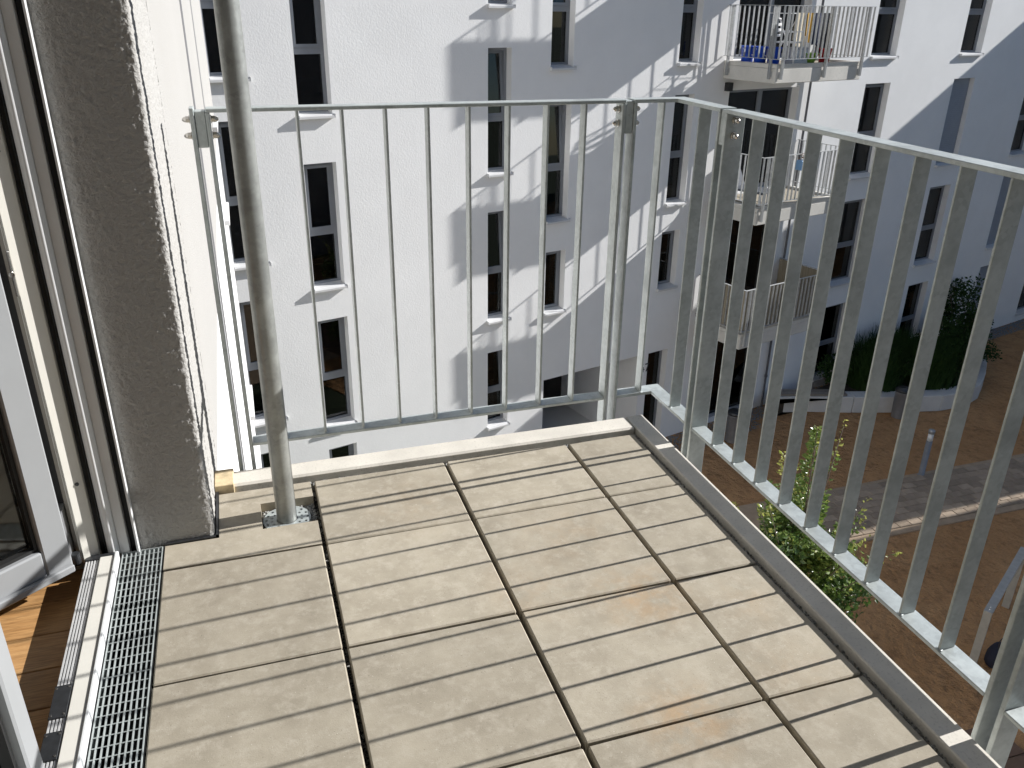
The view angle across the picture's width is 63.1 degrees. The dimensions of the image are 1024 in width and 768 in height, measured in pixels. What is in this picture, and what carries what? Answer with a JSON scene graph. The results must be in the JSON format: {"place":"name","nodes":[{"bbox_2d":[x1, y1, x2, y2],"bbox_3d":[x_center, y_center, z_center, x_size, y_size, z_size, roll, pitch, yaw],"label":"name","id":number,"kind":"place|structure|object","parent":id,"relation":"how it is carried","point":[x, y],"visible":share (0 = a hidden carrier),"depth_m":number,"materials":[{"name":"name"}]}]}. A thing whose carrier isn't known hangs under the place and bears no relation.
{"place":"outdoors","nodes":[
{"label":"outdoors","id":0,"kind":"place"},
{"bbox_2d":[738,168,769,203],"bbox_3d":[5.213,-4.430,18.371,0.563,0.750,1.060,-22,33,-40],"label":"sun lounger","id":1,"kind":"object","parent":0,"point":[740,182],"visible":0.2,"depth_m":18.41,"materials":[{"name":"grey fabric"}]},
{"bbox_2d":[666,319,1023,750],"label":"sand yard","id":2,"kind":"structure","parent":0,"point":[953,694],"depth_m":17.11,"materials":[{"name":"brown soil"}]},
{"bbox_2d":[725,408,738,443],"bbox_3d":[5.436,1.017,20.456,0.390,0.840,0.390,-7,26,-16],"label":"litter bin","id":3,"kind":"object","parent":2,"relation":"on","point":[732,418],"visible":0.64,"depth_m":20.32,"materials":[{"name":"grey metal"}]},
{"bbox_2d":[732,419,901,622],"bbox_3d":[3.861,2.733,11.825,2.300,4.863,2.353,-7,26,-16],"label":"young tree","id":4,"kind":"object","parent":2,"relation":"on","point":[804,553],"visible":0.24,"depth_m":11.26,"materials":[{"name":"green plant"}]},
{"bbox_2d":[665,319,1023,450],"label":"pebbles","id":5,"kind":"object","parent":2,"relation":"on","point":[999,334],"visible":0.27,"depth_m":22.31,"materials":[{"name":"grey gravel"}]},
{"bbox_2d":[765,353,986,415],"bbox_3d":[10.730,0.100,23.010,8.580,0.520,2.563,-13,28,-27],"label":"planter","id":6,"kind":"object","parent":2,"relation":"on","point":[932,400],"visible":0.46,"depth_m":22.10,"materials":[{"name":"white concrete"}]},
{"bbox_2d":[814,353,851,383],"bbox_3d":[8.811,-0.365,22.751,1.110,0.789,1.345,20,31,35],"label":"shrub","id":7,"kind":"object","parent":6,"relation":"on","point":[827,367],"visible":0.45,"depth_m":22.69,"materials":[{"name":"green plant"}]},
{"bbox_2d":[854,321,918,359],"bbox_3d":[10.714,-0.999,23.525,2.557,1.290,2.413,7,25,14],"label":"bush","id":8,"kind":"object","parent":6,"relation":"on","point":[903,336],"depth_m":23.32,"materials":[{"name":"green plant"}]},
{"bbox_2d":[868,339,918,377],"bbox_3d":[10.552,-0.610,22.901,1.612,1.111,1.727,17,29,31],"label":"shrub","id":9,"kind":"object","parent":6,"relation":"on","point":[910,369],"visible":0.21,"depth_m":22.50,"materials":[{"name":"green plant"}]},
{"bbox_2d":[912,316,969,348],"bbox_3d":[12.157,-1.268,23.950,1.564,1.474,1.821,13,27,24],"label":"shrub","id":10,"kind":"object","parent":6,"relation":"in","point":[949,330],"visible":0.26,"depth_m":23.60,"materials":[{"name":"green plant"}]},
{"bbox_2d":[937,337,984,373],"bbox_3d":[12.102,-0.632,22.984,1.713,1.204,1.557,-7,26,-16],"label":"shrub","id":11,"kind":"object","parent":6,"relation":"on","point":[960,351],"visible":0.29,"depth_m":22.69,"materials":[{"name":"green plant"}]},
{"bbox_2d":[941,273,984,334],"bbox_3d":[13.558,-2.235,25.140,1.282,2.275,1.988,-7,26,-16],"label":"shrub","id":12,"kind":"object","parent":6,"relation":"in","point":[960,292],"visible":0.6,"depth_m":24.97,"materials":[{"name":"green plant"}]},
{"bbox_2d":[939,301,993,336],"bbox_3d":[13.291,-1.685,24.736,1.678,1.606,1.240,11,26,20],"label":"shrub","id":13,"kind":"object","parent":6,"relation":"on","point":[966,319],"visible":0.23,"depth_m":24.54,"materials":[{"name":"green plant"}]},
{"bbox_2d":[938,328,1002,361],"bbox_3d":[12.781,-1.018,23.664,2.202,1.275,1.263,3,25,5],"label":"shrub","id":14,"kind":"object","parent":6,"relation":"on","point":[987,352],"visible":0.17,"depth_m":23.56,"materials":[{"name":"green plant"}]},
{"bbox_2d":[891,385,908,418],"bbox_3d":[10.151,0.473,21.793,0.390,0.840,0.390,-7,26,-16],"label":"litter bin","id":15,"kind":"object","parent":2,"relation":"on","point":[900,395],"visible":0.78,"depth_m":21.67,"materials":[{"name":"grey metal"}]},
{"bbox_2d":[970,547,1023,662],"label":"steel barrier","id":16,"kind":"object","parent":2,"relation":"on","point":[1009,581],"visible":0.95,"depth_m":13.50,"materials":[{"name":"silver metal"}]},
{"bbox_2d":[832,330,913,391],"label":"ornamental grass","id":17,"kind":"object","parent":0,"point":[861,358],"depth_m":22.35,"materials":[{"name":"green plant"}]},
{"bbox_2d":[736,454,1023,543],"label":"path","id":18,"kind":"structure","parent":0,"point":[966,485],"depth_m":18.14,"materials":[{"name":"grey concrete"}]},
{"bbox_2d":[917,429,934,475],"bbox_3d":[9.402,1.572,18.935,0.180,1.200,0.180,-7,26,-16],"label":"bollard light","id":19,"kind":"object","parent":18,"relation":"on","point":[926,452],"visible":1,"depth_m":18.87,"materials":[{"name":"grey paint"}]},
{"bbox_2d":[893,325,967,389],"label":"ornamental grass","id":20,"kind":"object","parent":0,"point":[939,377],"depth_m":22.42,"materials":[{"name":"green plant"}]},
{"bbox_2d":[984,638,1002,668],"bbox_3d":[7.973,4.373,13.662,0.550,0.458,0.322,-19,31,-37],"label":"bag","id":21,"kind":"object","parent":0,"point":[991,653],"visible":0.58,"depth_m":13.58,"materials":[{"name":"blue fabric"}]},
{"bbox_2d":[965,728,1023,767],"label":"pavement","id":22,"kind":"structure","parent":0,"point":[1015,759],"depth_m":11.96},
{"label":"ground","id":23,"kind":"structure","parent":0,"visible":0},
{"bbox_2d":[27,0,261,599],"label":"apartment building","id":24,"kind":"structure","parent":23,"relation":"on","point":[127,83],"depth_m":1.98,"materials":[{"name":"paint"}]},
{"bbox_2d":[0,453,24,555],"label":"room walls","id":25,"kind":"structure","parent":24,"relation":"attached to","point":[11,536],"depth_m":2.35,"materials":[{"name":"paint"}]},
{"bbox_2d":[0,569,83,750],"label":"wooden floor","id":26,"kind":"structure","parent":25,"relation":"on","point":[36,626],"depth_m":1.89,"materials":[{"name":"brown wood"}]},
{"bbox_2d":[0,624,44,767],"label":"balcony door","id":27,"kind":"structure","parent":24,"relation":"attached to","point":[19,748],"depth_m":1.32,"materials":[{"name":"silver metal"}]},
{"bbox_2d":[0,0,141,565],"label":"door frame","id":28,"kind":"object","parent":24,"relation":"attached to","point":[43,283],"visible":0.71,"depth_m":1.84,"materials":[{"name":"white plastic"}]},
{"bbox_2d":[0,276,74,610],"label":"balcony door","id":29,"kind":"structure","parent":28,"relation":"attached to","point":[41,558],"depth_m":1.89,"materials":[{"name":"silver metal"}]},
{"bbox_2d":[145,415,1001,767],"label":"balcony","id":30,"kind":"structure","parent":24,"relation":"attached to","point":[637,591],"depth_m":1.88,"materials":[{"name":"grey concrete"}]},
{"bbox_2d":[40,551,119,767],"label":"door threshold","id":31,"kind":"object","parent":30,"relation":"on","point":[66,740],"depth_m":1.72,"materials":[{"name":"beige plastic"}]},
{"bbox_2d":[85,546,164,767],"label":"drain grate","id":32,"kind":"object","parent":30,"relation":"on","point":[119,732],"visible":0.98,"depth_m":1.81,"materials":[{"name":"grey metal"}]},
{"bbox_2d":[213,0,310,528],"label":"support pole","id":33,"kind":"object","parent":30,"relation":"on","point":[230,37],"visible":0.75,"depth_m":1.97,"materials":[{"name":"metal"}]},
{"bbox_2d":[182,98,626,470],"bbox_3d":[-0.257,-0.190,2.518,1.220,1.254,0.084,-7,26,-16],"label":"railing panel","id":34,"kind":"object","parent":30,"relation":"attached to","point":[200,121],"visible":0.9,"depth_m":2.48,"materials":[{"name":"metal"}]},
{"bbox_2d":[606,97,736,456],"bbox_3d":[0.442,-0.228,2.626,0.247,1.252,0.294,-7,26,-16],"label":"railing panel","id":35,"kind":"object","parent":30,"relation":"attached to","point":[671,402],"visible":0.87,"depth_m":2.58,"materials":[{"name":"metal"}]},
{"bbox_2d":[686,109,1023,750],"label":"railing panel","id":36,"kind":"object","parent":30,"relation":"attached to","point":[991,688],"visible":0.93,"depth_m":1.89,"materials":[{"name":"metal"}]},
{"bbox_2d":[985,640,1023,767],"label":"railing panel","id":37,"kind":"object","parent":30,"relation":"attached to","point":[1009,722],"visible":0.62,"depth_m":1.59,"materials":[{"name":"metal"}]},
{"bbox_2d":[199,0,1023,467],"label":"apartment building","id":38,"kind":"structure","parent":23,"relation":"on","point":[943,76],"depth_m":16.24,"materials":[{"name":"paint"}]},
{"bbox_2d":[200,0,250,82],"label":"window","id":39,"kind":"structure","parent":38,"relation":"in","point":[207,8],"depth_m":12.20,"materials":[{"name":"grey glass"}]},
{"bbox_2d":[218,121,271,270],"bbox_3d":[-4.247,-2.957,13.120,0.598,2.282,0.323,-14,29,-30],"label":"window","id":40,"kind":"structure","parent":38,"relation":"in","point":[224,143],"depth_m":13.11,"materials":[{"name":"grey glass"}]},
{"bbox_2d":[239,301,288,427],"bbox_3d":[-4.284,-0.379,14.300,0.598,2.272,0.323,-14,29,-30],"label":"window","id":41,"kind":"structure","parent":38,"relation":"in","point":[245,307],"depth_m":14.29,"materials":[{"name":"grey glass"}]},
{"bbox_2d":[261,452,269,467],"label":"window","id":42,"kind":"structure","parent":38,"relation":"in","point":[265,460],"depth_m":15.11,"materials":[{"name":"grey glass"}]},
{"bbox_2d":[289,0,335,119],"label":"window","id":43,"kind":"structure","parent":38,"relation":"in","point":[305,15],"depth_m":13.02,"materials":[{"name":"black glass"}]},
{"bbox_2d":[304,162,347,293],"bbox_3d":[-3.172,-2.635,14.036,0.598,2.142,0.323,-14,29,-30],"label":"window","id":44,"kind":"structure","parent":38,"relation":"in","point":[319,181],"depth_m":14.13,"materials":[{"name":"black glass"}]},
{"bbox_2d":[318,317,357,425],"bbox_3d":[-3.207,-0.207,15.147,0.598,2.122,0.323,-14,29,-30],"label":"window","id":45,"kind":"structure","parent":38,"relation":"in","point":[332,340],"depth_m":15.25,"materials":[{"name":"black glass"}]},
{"bbox_2d":[329,443,353,457],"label":"window","id":46,"kind":"structure","parent":38,"relation":"in","point":[347,450],"depth_m":15.95,"materials":[{"name":"grey glass"}]},
{"bbox_2d":[487,350,509,430],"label":"window","id":47,"kind":"structure","parent":38,"relation":"in","point":[494,358],"depth_m":17.43,"materials":[{"name":"grey glass"}]},
{"bbox_2d":[487,211,511,324],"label":"window","id":48,"kind":"structure","parent":38,"relation":"in","point":[495,219],"depth_m":16.36,"materials":[{"name":"grey glass"}]},
{"bbox_2d":[487,48,513,177],"bbox_3d":[-0.293,-4.900,15.087,0.538,2.202,0.416,-14,29,-30],"label":"window","id":49,"kind":"structure","parent":38,"relation":"in","point":[497,57],"depth_m":15.13,"materials":[{"name":"grey glass"}]},
{"bbox_2d":[487,0,515,7],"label":"window","id":50,"kind":"structure","parent":38,"relation":"in","point":[491,3],"depth_m":14.29,"materials":[{"name":"grey metal"}]},
{"bbox_2d":[543,250,565,316],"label":"window","id":51,"kind":"structure","parent":38,"relation":"in","point":[552,270],"depth_m":17.26,"materials":[{"name":"grey glass"}]},
{"bbox_2d":[546,105,569,224],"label":"window","id":52,"kind":"structure","parent":38,"relation":"in","point":[557,117],"depth_m":16.27,"materials":[{"name":"grey glass"}]},
{"bbox_2d":[550,0,576,70],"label":"window","id":53,"kind":"structure","parent":38,"relation":"in","point":[561,8],"depth_m":15.31,"materials":[{"name":"grey glass"}]},
{"bbox_2d":[643,350,661,426],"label":"window","id":54,"kind":"structure","parent":38,"relation":"in","point":[654,359],"depth_m":20.08,"materials":[{"name":"grey glass"}]},
{"bbox_2d":[656,230,677,291],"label":"window","id":55,"kind":"structure","parent":38,"relation":"in","point":[667,240],"depth_m":18.81,"materials":[{"name":"grey glass"}]},
{"bbox_2d":[665,94,688,206],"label":"window","id":56,"kind":"structure","parent":38,"relation":"in","point":[680,109],"depth_m":17.86,"materials":[{"name":"grey glass"}]},
{"bbox_2d":[677,0,701,65],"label":"window","id":57,"kind":"structure","parent":38,"relation":"in","point":[690,6],"depth_m":16.88,"materials":[{"name":"grey glass"}]},
{"bbox_2d":[708,341,747,417],"bbox_3d":[5.353,-0.311,21.419,2.240,2.450,0.090,-14,29,-30],"label":"balcony door","id":58,"kind":"structure","parent":38,"relation":"in","point":[740,356],"depth_m":21.71,"materials":[{"name":"grey glass"}]},
{"bbox_2d":[725,220,764,289],"bbox_3d":[5.393,-3.001,20.186,2.100,2.070,0.006,-14,29,-30],"label":"balcony door","id":59,"kind":"structure","parent":38,"relation":"in","point":[757,231],"depth_m":20.35,"materials":[{"name":"black glass"}]},
{"bbox_2d":[695,257,816,349],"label":"balcony","id":60,"kind":"structure","parent":38,"relation":"attached to","point":[805,290],"depth_m":19.16,"materials":[{"name":"metal"}]},
{"bbox_2d":[728,87,791,186],"bbox_3d":[5.429,-5.575,19.010,2.240,2.230,0.090,-14,29,-30],"label":"balcony door","id":61,"kind":"structure","parent":38,"relation":"in","point":[771,101],"depth_m":18.98,"materials":[{"name":"black glass"}]},
{"bbox_2d":[733,0,804,58],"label":"balcony door","id":62,"kind":"structure","parent":38,"relation":"in","point":[742,2],"depth_m":17.92,"materials":[{"name":"grey metal"}]},
{"bbox_2d":[708,139,837,225],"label":"balcony","id":63,"kind":"structure","parent":38,"relation":"attached to","point":[820,203],"depth_m":18.07,"materials":[{"name":"metal"}]},
{"bbox_2d":[795,152,818,170],"bbox_3d":[6.231,-4.746,17.673,0.540,0.373,0.235,-14,29,-30],"label":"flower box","id":64,"kind":"object","parent":63,"relation":"hanging from","point":[799,163],"visible":0.16,"depth_m":17.54,"materials":[{"name":"blue plastic"}]},
{"bbox_2d":[723,4,875,83],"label":"balcony","id":65,"kind":"structure","parent":38,"relation":"attached to","point":[781,72],"depth_m":16.84,"materials":[{"name":"metal"}]},
{"bbox_2d":[741,45,753,61],"bbox_3d":[4.838,-6.767,17.140,0.300,0.335,0.300,-14,29,-30],"label":"plastic tub","id":66,"kind":"object","parent":65,"relation":"on","point":[745,59],"visible":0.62,"depth_m":17.06,"materials":[{"name":"blue plastic"}]},
{"bbox_2d":[754,46,768,62],"bbox_3d":[5.042,-6.671,16.936,0.300,0.335,0.300,-14,29,-30],"label":"plastic tub","id":67,"kind":"object","parent":65,"relation":"on","point":[756,59],"visible":0.54,"depth_m":16.86,"materials":[{"name":"blue plastic"}]},
{"bbox_2d":[767,47,782,63],"bbox_3d":[5.261,-6.589,16.763,0.300,0.335,0.300,-14,29,-30],"label":"plastic tub","id":68,"kind":"object","parent":65,"relation":"on","point":[776,56],"visible":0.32,"depth_m":16.67,"materials":[{"name":"blue plastic"}]},
{"bbox_2d":[776,18,802,63],"bbox_3d":[5.512,-6.865,16.742,0.516,0.864,0.426,16,29,30],"label":"garden chair","id":69,"kind":"object","parent":65,"relation":"on","point":[779,29],"visible":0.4,"depth_m":16.67,"materials":[{"name":"white paint"}]},
{"bbox_2d":[785,47,808,63],"bbox_3d":[5.767,-6.666,16.960,0.410,0.325,0.310,-14,29,-30],"label":"storage box","id":70,"kind":"object","parent":65,"relation":"on","point":[797,60],"visible":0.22,"depth_m":16.84,"materials":[{"name":"grey plastic"}]},
{"bbox_2d":[779,13,841,51],"bbox_3d":[6.069,-7.201,17.385,1.516,0.963,0.650,-14,29,-30],"label":"drying rack","id":71,"kind":"object","parent":65,"relation":"on","point":[793,25],"visible":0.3,"depth_m":17.09,"materials":[{"name":"white metal"}]},
{"bbox_2d":[792,13,805,46],"bbox_3d":[5.787,-7.127,16.798,0.290,0.632,0.090,-14,29,-30],"label":"towel","id":72,"kind":"object","parent":71,"relation":"hanging from","point":[798,21],"visible":0.45,"depth_m":16.77,"materials":[{"name":"beige fabric"}]},
{"bbox_2d":[805,13,813,42],"bbox_3d":[6.022,-7.219,16.923,0.210,0.562,0.090,-14,29,-30],"label":"towel","id":73,"kind":"object","parent":71,"relation":"hanging from","point":[810,27],"visible":0.58,"depth_m":16.90,"materials":[{"name":"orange fabric"}]},
{"bbox_2d":[811,13,821,44],"bbox_3d":[6.207,-7.244,17.043,0.250,0.612,0.088,-14,29,-30],"label":"shirt","id":74,"kind":"object","parent":71,"relation":"hanging from","point":[814,28],"visible":0.55,"depth_m":17.02,"materials":[{"name":"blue fabric"}]},
{"bbox_2d":[816,13,829,52],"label":"trousers","id":75,"kind":"object","parent":71,"relation":"hanging from","point":[822,30],"visible":0.5,"depth_m":17.16,"materials":[{"name":"black fabric"}]},
{"bbox_2d":[806,52,819,62],"bbox_3d":[6.062,-6.655,17.070,0.400,0.220,0.390,-14,29,-30],"label":"plant pot","id":76,"kind":"object","parent":65,"relation":"on","point":[811,60],"visible":0.41,"depth_m":16.94,"materials":[{"name":"green plastic"}]},
{"bbox_2d":[818,48,832,61],"bbox_3d":[6.496,-6.813,17.334,0.300,0.300,0.309,-14,29,-30],"label":"bucket","id":77,"kind":"object","parent":65,"relation":"on","point":[821,59],"visible":0.41,"depth_m":17.27,"materials":[{"name":"red plastic"}]},
{"bbox_2d":[813,303,842,381],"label":"window","id":78,"kind":"structure","parent":38,"relation":"in","point":[831,321],"depth_m":23.31,"materials":[{"name":"grey glass"}]},
{"bbox_2d":[829,199,862,287],"bbox_3d":[8.837,-3.746,22.067,1.028,2.272,0.323,-14,29,-30],"label":"window","id":79,"kind":"structure","parent":38,"relation":"in","point":[851,210],"depth_m":22.23,"materials":[{"name":"grey glass"}]},
{"bbox_2d":[849,83,883,179],"bbox_3d":[8.874,-6.323,20.888,1.028,2.282,0.323,-14,29,-30],"label":"window","id":80,"kind":"structure","parent":38,"relation":"in","point":[873,93],"depth_m":21.00,"materials":[{"name":"grey glass"}]},
{"bbox_2d":[870,0,899,58],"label":"window","id":81,"kind":"structure","parent":38,"relation":"in","point":[886,20],"depth_m":20.07,"materials":[{"name":"black glass"}]},
{"bbox_2d":[899,282,922,337],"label":"window","id":82,"kind":"structure","parent":38,"relation":"in","point":[912,298],"depth_m":25.10,"materials":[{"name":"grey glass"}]},
{"bbox_2d":[913,185,944,267],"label":"window","id":83,"kind":"structure","parent":38,"relation":"in","point":[935,194],"depth_m":24.09,"materials":[{"name":"grey glass"}]},
{"bbox_2d":[935,78,969,167],"bbox_3d":[12.003,-7.107,22.700,1.028,2.282,0.248,-14,29,-30],"label":"window","id":84,"kind":"structure","parent":38,"relation":"in","point":[957,98],"depth_m":22.75,"materials":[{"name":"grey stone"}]},
{"bbox_2d":[959,0,986,55],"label":"window","id":85,"kind":"structure","parent":38,"relation":"in","point":[974,20],"depth_m":21.92,"materials":[{"name":"black glass"}]},
{"bbox_2d":[970,265,988,311],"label":"window","id":86,"kind":"structure","parent":38,"relation":"in","point":[983,270],"depth_m":26.72,"materials":[{"name":"grey glass"}]},
{"bbox_2d":[985,176,1010,249],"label":"window","id":87,"kind":"structure","parent":38,"relation":"in","point":[1006,180],"depth_m":25.82,"materials":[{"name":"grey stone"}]},
{"bbox_2d":[1009,99,1023,156],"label":"window","id":88,"kind":"structure","parent":38,"relation":"in","point":[1018,139],"depth_m":24.99,"materials":[{"name":"black glass"}]},
{"bbox_2d":[1015,285,1023,315],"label":"window","id":89,"kind":"structure","parent":38,"relation":"in","point":[1020,308],"depth_m":28.85,"materials":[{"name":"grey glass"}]}
]}

